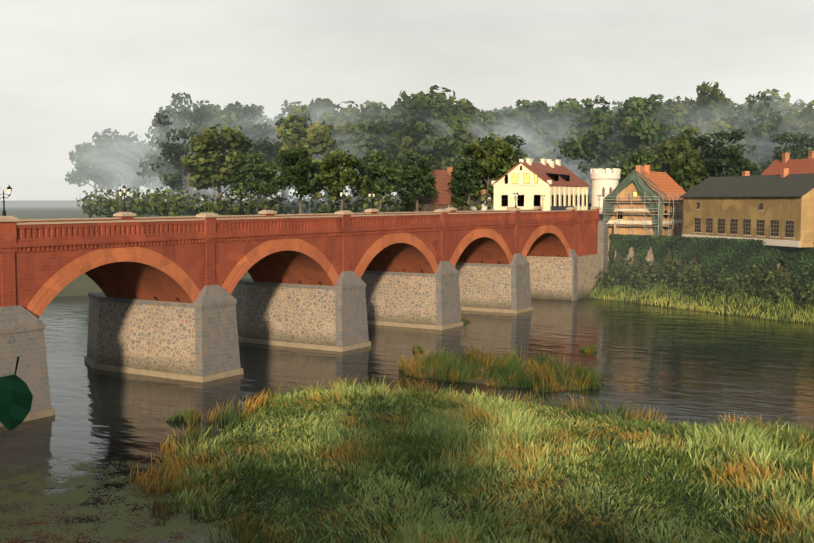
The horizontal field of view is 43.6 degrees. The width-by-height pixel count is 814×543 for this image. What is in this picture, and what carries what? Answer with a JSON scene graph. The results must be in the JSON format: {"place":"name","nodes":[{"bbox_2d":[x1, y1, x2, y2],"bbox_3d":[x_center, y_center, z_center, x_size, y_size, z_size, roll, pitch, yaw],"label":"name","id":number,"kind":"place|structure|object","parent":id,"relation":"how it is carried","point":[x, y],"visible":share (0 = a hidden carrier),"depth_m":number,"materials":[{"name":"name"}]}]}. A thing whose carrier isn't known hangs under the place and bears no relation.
{"place":"outdoors","nodes":[
{"label":"outdoors","id":0,"kind":"place"},
{"bbox_2d":[83,130,160,207],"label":"tree","id":1,"kind":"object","parent":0,"point":[115,160],"depth_m":346.72,"materials":[{"name":"green plant"}]},
{"bbox_2d":[101,213,246,215],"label":"park lawn","id":2,"kind":"structure","parent":0,"point":[155,215],"depth_m":222.95,"materials":[{"name":"green plant"}]},
{"bbox_2d":[88,128,143,198],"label":"tree","id":3,"kind":"object","parent":2,"relation":"on","point":[101,179],"depth_m":377.74,"materials":[{"name":"plant"}]},
{"bbox_2d":[122,139,159,198],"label":"tree","id":4,"kind":"object","parent":2,"relation":"on","point":[143,152],"depth_m":403.37,"materials":[{"name":"plant"}]},
{"bbox_2d":[147,182,169,190],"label":"tree","id":5,"kind":"object","parent":2,"relation":"on","point":[154,187],"depth_m":437.55,"materials":[{"name":"white plant"}]},
{"bbox_2d":[150,155,169,186],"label":"tree","id":6,"kind":"object","parent":2,"relation":"on","point":[157,181],"depth_m":406.44,"materials":[{"name":"white plant"}]},
{"bbox_2d":[136,92,220,203],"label":"tree","id":7,"kind":"object","parent":2,"relation":"on","point":[152,158],"depth_m":284.43,"materials":[{"name":"green plant"}]},
{"bbox_2d":[149,107,226,213],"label":"tree","id":8,"kind":"object","parent":2,"relation":"on","point":[173,149],"visible":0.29,"depth_m":237.40,"materials":[{"name":"green plant"}]},
{"bbox_2d":[171,103,222,202],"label":"tree","id":9,"kind":"object","parent":2,"relation":"on","point":[211,108],"depth_m":259.59,"materials":[{"name":"green plant"}]},
{"bbox_2d":[180,123,259,214],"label":"tree","id":10,"kind":"object","parent":2,"relation":"on","point":[206,162],"visible":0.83,"depth_m":219.38,"materials":[{"name":"green plant"}]},
{"bbox_2d":[182,111,266,213],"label":"tree","id":11,"kind":"object","parent":2,"relation":"on","point":[226,120],"depth_m":243.95,"materials":[{"name":"green plant"}]},
{"bbox_2d":[210,101,273,205],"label":"tree","id":12,"kind":"object","parent":2,"relation":"on","point":[247,112],"depth_m":246.54,"materials":[{"name":"green plant"}]},
{"bbox_2d":[222,122,275,212],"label":"tree","id":13,"kind":"object","parent":2,"relation":"on","point":[256,139],"depth_m":246.46,"materials":[{"name":"green plant"}]},
{"bbox_2d":[227,151,278,214],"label":"tree","id":14,"kind":"object","parent":2,"relation":"on","point":[264,172],"visible":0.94,"depth_m":217.29,"materials":[{"name":"green plant"}]},
{"bbox_2d":[245,105,277,198],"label":"tree","id":15,"kind":"object","parent":2,"relation":"on","point":[265,116],"depth_m":301.68,"materials":[{"name":"green plant"}]},
{"bbox_2d":[245,117,295,213],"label":"tree","id":16,"kind":"object","parent":2,"relation":"on","point":[270,143],"visible":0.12,"depth_m":237.52,"materials":[{"name":"plant"}]},
{"bbox_2d":[254,115,295,199],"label":"tree","id":17,"kind":"object","parent":2,"relation":"on","point":[266,119],"depth_m":297.13,"materials":[{"name":"green plant"}]},
{"bbox_2d":[270,146,326,213],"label":"tree","id":18,"kind":"object","parent":2,"relation":"on","point":[297,168],"visible":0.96,"depth_m":213.22,"materials":[{"name":"green plant"}]},
{"bbox_2d":[278,98,338,210],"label":"tree","id":19,"kind":"object","parent":2,"relation":"on","point":[319,103],"depth_m":279.37,"materials":[{"name":"green plant"}]},
{"bbox_2d":[272,105,356,213],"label":"tree","id":20,"kind":"object","parent":2,"relation":"on","point":[317,142],"visible":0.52,"depth_m":234.09,"materials":[{"name":"green plant"}]},
{"bbox_2d":[76,184,590,217],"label":"park undergrowth shrubs","id":21,"kind":"object","parent":2,"relation":"on","point":[154,203],"visible":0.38,"depth_m":222.56,"materials":[{"name":"green plant"}]},
{"bbox_2d":[314,148,371,209],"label":"tree","id":22,"kind":"object","parent":2,"relation":"on","point":[332,170],"visible":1,"depth_m":210.96,"materials":[{"name":"green plant"}]},
{"bbox_2d":[316,100,378,206],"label":"tree","id":23,"kind":"object","parent":2,"relation":"on","point":[343,117],"depth_m":245.93,"materials":[{"name":"green plant"}]},
{"bbox_2d":[360,100,383,209],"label":"tree","id":24,"kind":"object","parent":2,"relation":"on","point":[367,103],"depth_m":295.41,"materials":[{"name":"green plant"}]},
{"bbox_2d":[351,150,402,211],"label":"tree","id":25,"kind":"object","parent":2,"relation":"on","point":[377,167],"visible":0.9,"depth_m":216.55,"materials":[{"name":"green plant"}]},
{"bbox_2d":[343,102,423,207],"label":"tree","id":26,"kind":"object","parent":2,"relation":"on","point":[366,137],"depth_m":240.82,"materials":[{"name":"green plant"}]},
{"bbox_2d":[381,116,434,187],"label":"tree","id":27,"kind":"object","parent":2,"relation":"on","point":[384,177],"depth_m":242.34,"materials":[{"name":"green plant"}]},
{"bbox_2d":[394,151,438,211],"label":"tree","id":28,"kind":"object","parent":2,"relation":"on","point":[425,180],"visible":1,"depth_m":202.65,"materials":[{"name":"green plant"}]},
{"bbox_2d":[386,108,465,189],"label":"tree","id":29,"kind":"object","parent":2,"relation":"on","point":[430,131],"visible":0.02,"depth_m":234.06,"materials":[{"name":"green plant"}]},
{"bbox_2d":[379,85,479,175],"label":"tree","id":30,"kind":"object","parent":2,"relation":"on","point":[430,105],"visible":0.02,"depth_m":239.26,"materials":[{"name":"green plant"}]},
{"bbox_2d":[410,167,473,211],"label":"house old steep roof","id":31,"kind":"structure","parent":2,"relation":"on","point":[443,189],"depth_m":211.55,"materials":[{"name":"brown wood"}]},
{"bbox_2d":[430,108,520,185],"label":"tree","id":32,"kind":"object","parent":2,"relation":"on","point":[481,127],"depth_m":235.85,"materials":[{"name":"green plant"}]},
{"bbox_2d":[468,190,493,210],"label":"small white hut","id":33,"kind":"object","parent":2,"relation":"on","point":[489,198],"visible":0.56,"depth_m":202.60,"materials":[{"name":"paint"}]},
{"bbox_2d":[450,134,516,194],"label":"tree","id":34,"kind":"object","parent":2,"relation":"on","point":[492,167],"visible":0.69,"depth_m":210.02,"materials":[{"name":"green plant"}]},
{"bbox_2d":[477,105,513,122],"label":"tree","id":35,"kind":"object","parent":2,"relation":"on","point":[506,108],"depth_m":292.40,"materials":[{"name":"plant"}]},
{"bbox_2d":[478,110,515,135],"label":"tree","id":36,"kind":"object","parent":2,"relation":"on","point":[498,114],"depth_m":241.51,"materials":[{"name":"green plant"}]},
{"bbox_2d":[482,134,527,196],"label":"tree","id":37,"kind":"object","parent":2,"relation":"on","point":[512,140],"visible":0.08,"depth_m":221.23,"materials":[{"name":"green plant"}]},
{"bbox_2d":[481,111,559,184],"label":"tree","id":38,"kind":"object","parent":2,"relation":"on","point":[532,149],"depth_m":233.77,"materials":[{"name":"plant"}]},
{"bbox_2d":[508,99,563,161],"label":"tree","id":39,"kind":"object","parent":2,"relation":"on","point":[541,106],"depth_m":239.99,"materials":[{"name":"green plant"}]},
{"bbox_2d":[540,116,593,178],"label":"tree","id":40,"kind":"object","parent":2,"relation":"on","point":[555,121],"depth_m":242.54,"materials":[{"name":"green plant"}]},
{"bbox_2d":[547,98,606,119],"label":"tree","id":41,"kind":"object","parent":2,"relation":"on","point":[574,102],"depth_m":251.20,"materials":[{"name":"green plant"}]},
{"bbox_2d":[548,95,628,208],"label":"tree","id":42,"kind":"object","parent":2,"relation":"on","point":[597,133],"visible":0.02,"depth_m":229.27,"materials":[{"name":"green plant"}]},
{"bbox_2d":[573,118,604,207],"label":"tree","id":43,"kind":"object","parent":2,"relation":"on","point":[590,166],"depth_m":240.71,"materials":[{"name":"green plant"}]},
{"bbox_2d":[590,168,619,213],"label":"tower","id":44,"kind":"structure","parent":2,"relation":"on","point":[602,182],"depth_m":202.69,"materials":[{"name":"paint"}]},
{"bbox_2d":[585,111,639,180],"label":"tree","id":45,"kind":"object","parent":2,"relation":"on","point":[612,134],"depth_m":238.03,"materials":[{"name":"green plant"}]},
{"bbox_2d":[606,97,651,116],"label":"tree","id":46,"kind":"object","parent":2,"relation":"on","point":[620,105],"depth_m":276.82,"materials":[{"name":"green plant"}]},
{"bbox_2d":[618,148,660,181],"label":"tree","id":47,"kind":"object","parent":2,"relation":"on","point":[640,157],"visible":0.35,"depth_m":213.41,"materials":[{"name":"green plant"}]},
{"bbox_2d":[598,94,692,182],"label":"tree","id":48,"kind":"object","parent":2,"relation":"on","point":[645,123],"visible":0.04,"depth_m":229.50,"materials":[{"name":"green plant"}]},
{"bbox_2d":[654,125,714,191],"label":"tree","id":49,"kind":"object","parent":2,"relation":"on","point":[679,156],"visible":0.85,"depth_m":212.25,"materials":[{"name":"green plant"}]},
{"bbox_2d":[665,96,713,186],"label":"tree","id":50,"kind":"object","parent":2,"relation":"on","point":[685,102],"depth_m":237.41,"materials":[{"name":"green plant"}]},
{"bbox_2d":[643,82,739,172],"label":"tree","id":51,"kind":"object","parent":2,"relation":"on","point":[714,123],"depth_m":233.75,"materials":[{"name":"green plant"}]},
{"bbox_2d":[694,128,760,176],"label":"tree","id":52,"kind":"object","parent":2,"relation":"on","point":[719,159],"visible":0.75,"depth_m":210.59,"materials":[{"name":"green plant"}]},
{"bbox_2d":[718,91,788,175],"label":"tree","id":53,"kind":"object","parent":2,"relation":"on","point":[761,129],"visible":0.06,"depth_m":229.27,"materials":[{"name":"green plant"}]},
{"bbox_2d":[740,89,806,122],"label":"tree","id":54,"kind":"object","parent":2,"relation":"on","point":[780,104],"depth_m":281.05,"materials":[{"name":"green plant"}]},
{"bbox_2d":[754,131,813,174],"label":"tree","id":55,"kind":"object","parent":2,"relation":"on","point":[799,150],"visible":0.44,"depth_m":219.30,"materials":[{"name":"green plant"}]},
{"bbox_2d":[773,108,806,127],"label":"tree","id":56,"kind":"object","parent":2,"relation":"on","point":[789,117],"depth_m":247.40,"materials":[{"name":"green plant"}]},
{"bbox_2d":[775,100,813,148],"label":"tree","id":57,"kind":"object","parent":2,"relation":"on","point":[800,125],"depth_m":240.81,"materials":[{"name":"plant"}]},
{"bbox_2d":[192,189,211,205],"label":"white pavilion veranda","id":58,"kind":"object","parent":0,"point":[206,193],"depth_m":303.74,"materials":[{"name":"stone"}]},
{"bbox_2d":[0,222,597,308],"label":"bridge spandrel walls","id":59,"kind":"structure","parent":0,"point":[35,272],"depth_m":94.64,"materials":[{"name":"red brick"}]},
{"bbox_2d":[0,209,599,306],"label":"bridge brick trim parapets","id":60,"kind":"object","parent":59,"relation":"on","point":[209,232],"visible":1,"depth_m":94.84,"materials":[{"name":"red brick"}]},
{"bbox_2d":[0,206,600,224],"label":"bridge cap stones","id":61,"kind":"object","parent":60,"relation":"on","point":[16,219],"visible":0.9,"depth_m":103.09,"materials":[{"name":"beige stone"}]},
{"bbox_2d":[0,185,11,215],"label":"street lamp","id":62,"kind":"object","parent":61,"relation":"on","point":[9,189],"depth_m":73.68,"materials":[{"name":"black metal"}]},
{"bbox_2d":[118,186,129,211],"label":"street lamp","id":63,"kind":"object","parent":61,"relation":"on","point":[120,191],"depth_m":97.24,"materials":[{"name":"black metal"}]},
{"bbox_2d":[340,189,347,209],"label":"street lamp","id":64,"kind":"object","parent":61,"relation":"on","point":[346,192],"depth_m":109.81,"materials":[{"name":"black metal"}]},
{"bbox_2d":[368,191,374,208],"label":"street lamp","id":65,"kind":"object","parent":61,"relation":"on","point":[369,193],"depth_m":133.42,"materials":[{"name":"black metal"}]},
{"bbox_2d":[0,292,813,542],"bbox_3d":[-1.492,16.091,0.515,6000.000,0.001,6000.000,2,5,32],"label":"river water","id":66,"kind":"structure","parent":0,"point":[65,471],"depth_m":87.82,"materials":[{"name":"liquid"}]},
{"bbox_2d":[0,200,813,542],"bbox_3d":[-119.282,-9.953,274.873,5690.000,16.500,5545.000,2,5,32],"label":"terrain","id":67,"kind":"structure","parent":0,"point":[82,284],"depth_m":62.77,"materials":[{"name":"green plant"}]},
{"bbox_2d":[0,357,32,430],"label":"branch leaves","id":68,"kind":"object","parent":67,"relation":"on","point":[16,396],"visible":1,"depth_m":2.02,"materials":[{"name":"green plant"}]},
{"bbox_2d":[65,131,124,203],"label":"tree","id":69,"kind":"object","parent":67,"relation":"on","point":[79,175],"depth_m":391.19,"materials":[{"name":"plant"}]},
{"bbox_2d":[0,221,607,426],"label":"bridge piers","id":70,"kind":"structure","parent":67,"relation":"on","point":[204,333],"depth_m":109.70,"materials":[{"name":"grey stone"}]},
{"bbox_2d":[26,224,569,318],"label":"bridge arch rings","id":71,"kind":"object","parent":70,"relation":"on","point":[54,285],"visible":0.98,"depth_m":96.14,"materials":[{"name":"orange brick"}]},
{"bbox_2d":[85,233,567,302],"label":"bridge arch soffits","id":72,"kind":"object","parent":70,"relation":"on","point":[129,280],"visible":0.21,"depth_m":109.48,"materials":[{"name":"red brick"}]},
{"bbox_2d":[112,254,558,301],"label":"bridge arch floodlights","id":73,"kind":"object","parent":70,"relation":"on","point":[299,281],"visible":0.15,"depth_m":110.54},
{"bbox_2d":[447,159,486,210],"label":"tree","id":74,"kind":"object","parent":67,"relation":"on","point":[469,177],"visible":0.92,"depth_m":205.15,"materials":[{"name":"green plant"}]},
{"bbox_2d":[130,275,813,542],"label":"marsh grass and reeds","id":75,"kind":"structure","parent":67,"relation":"on","point":[453,439],"depth_m":60.28,"materials":[{"name":"green plant"}]},
{"bbox_2d":[491,158,589,210],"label":"cream gabled house","id":76,"kind":"structure","parent":67,"relation":"on","point":[529,181],"depth_m":192.58,"materials":[{"name":"paint"}]},
{"bbox_2d":[551,206,573,210],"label":"blue construction fence","id":77,"kind":"object","parent":67,"relation":"on","point":[553,208],"visible":0.46,"depth_m":187.59,"materials":[{"name":"blue metal"}]},
{"bbox_2d":[602,169,669,235],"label":"green tarpaulin","id":78,"kind":"object","parent":67,"relation":"on","point":[643,187],"visible":0.81,"depth_m":172.65,"materials":[{"name":"fabric"}]},
{"bbox_2d":[604,192,681,235],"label":"scaffolding tubes","id":79,"kind":"object","parent":67,"relation":"on","point":[644,208],"visible":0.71,"depth_m":172.66},
{"bbox_2d":[604,201,681,233],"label":"scaffold planks","id":80,"kind":"object","parent":79,"relation":"on","point":[614,224],"visible":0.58,"depth_m":173.59,"materials":[{"name":"brown wood"}]},
{"bbox_2d":[607,165,685,236],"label":"house","id":81,"kind":"structure","parent":67,"relation":"on","point":[665,182],"depth_m":175.06,"materials":[{"name":"orange tile"}]},
{"bbox_2d":[681,186,695,233],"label":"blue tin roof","id":82,"kind":"object","parent":67,"relation":"on","point":[691,187],"visible":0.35,"depth_m":172.26,"materials":[{"name":"metal"}]},
{"bbox_2d":[608,237,812,269],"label":"retaining wall","id":83,"kind":"structure","parent":67,"relation":"on","point":[650,255],"depth_m":170.57,"materials":[{"name":"grey stone"}]},
{"bbox_2d":[596,234,813,308],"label":"ivy","id":84,"kind":"object","parent":83,"relation":"on","point":[765,258],"visible":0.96,"depth_m":154.22,"materials":[{"name":"green plant"}]},
{"bbox_2d":[680,168,813,246],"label":"building","id":85,"kind":"structure","parent":67,"relation":"on","point":[774,210],"depth_m":151.31,"materials":[{"name":"paint"}]},
{"bbox_2d":[761,151,813,174],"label":"red-roofed house","id":86,"kind":"structure","parent":67,"relation":"on","point":[800,166],"depth_m":168.95,"materials":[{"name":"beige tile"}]},
{"bbox_2d":[0,0,813,200],"label":"sky","id":87,"kind":"structure","parent":0,"point":[71,71],"materials":[{"name":"white"}]},
{"bbox_2d":[139,99,800,208],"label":"mist bank","id":88,"kind":"structure","parent":0,"point":[275,125],"depth_m":275.38,"materials":[{"name":"grey"}]},
{"bbox_2d":[513,193,517,207],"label":"street lamp","id":89,"kind":"object","parent":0,"point":[515,196],"depth_m":145.93,"materials":[{"name":"black metal"}]},
{"bbox_2d":[494,106,619,198],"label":"mist bank","id":90,"kind":"structure","parent":0,"point":[541,135],"depth_m":229.76,"materials":[{"name":"grey"}]}
]}

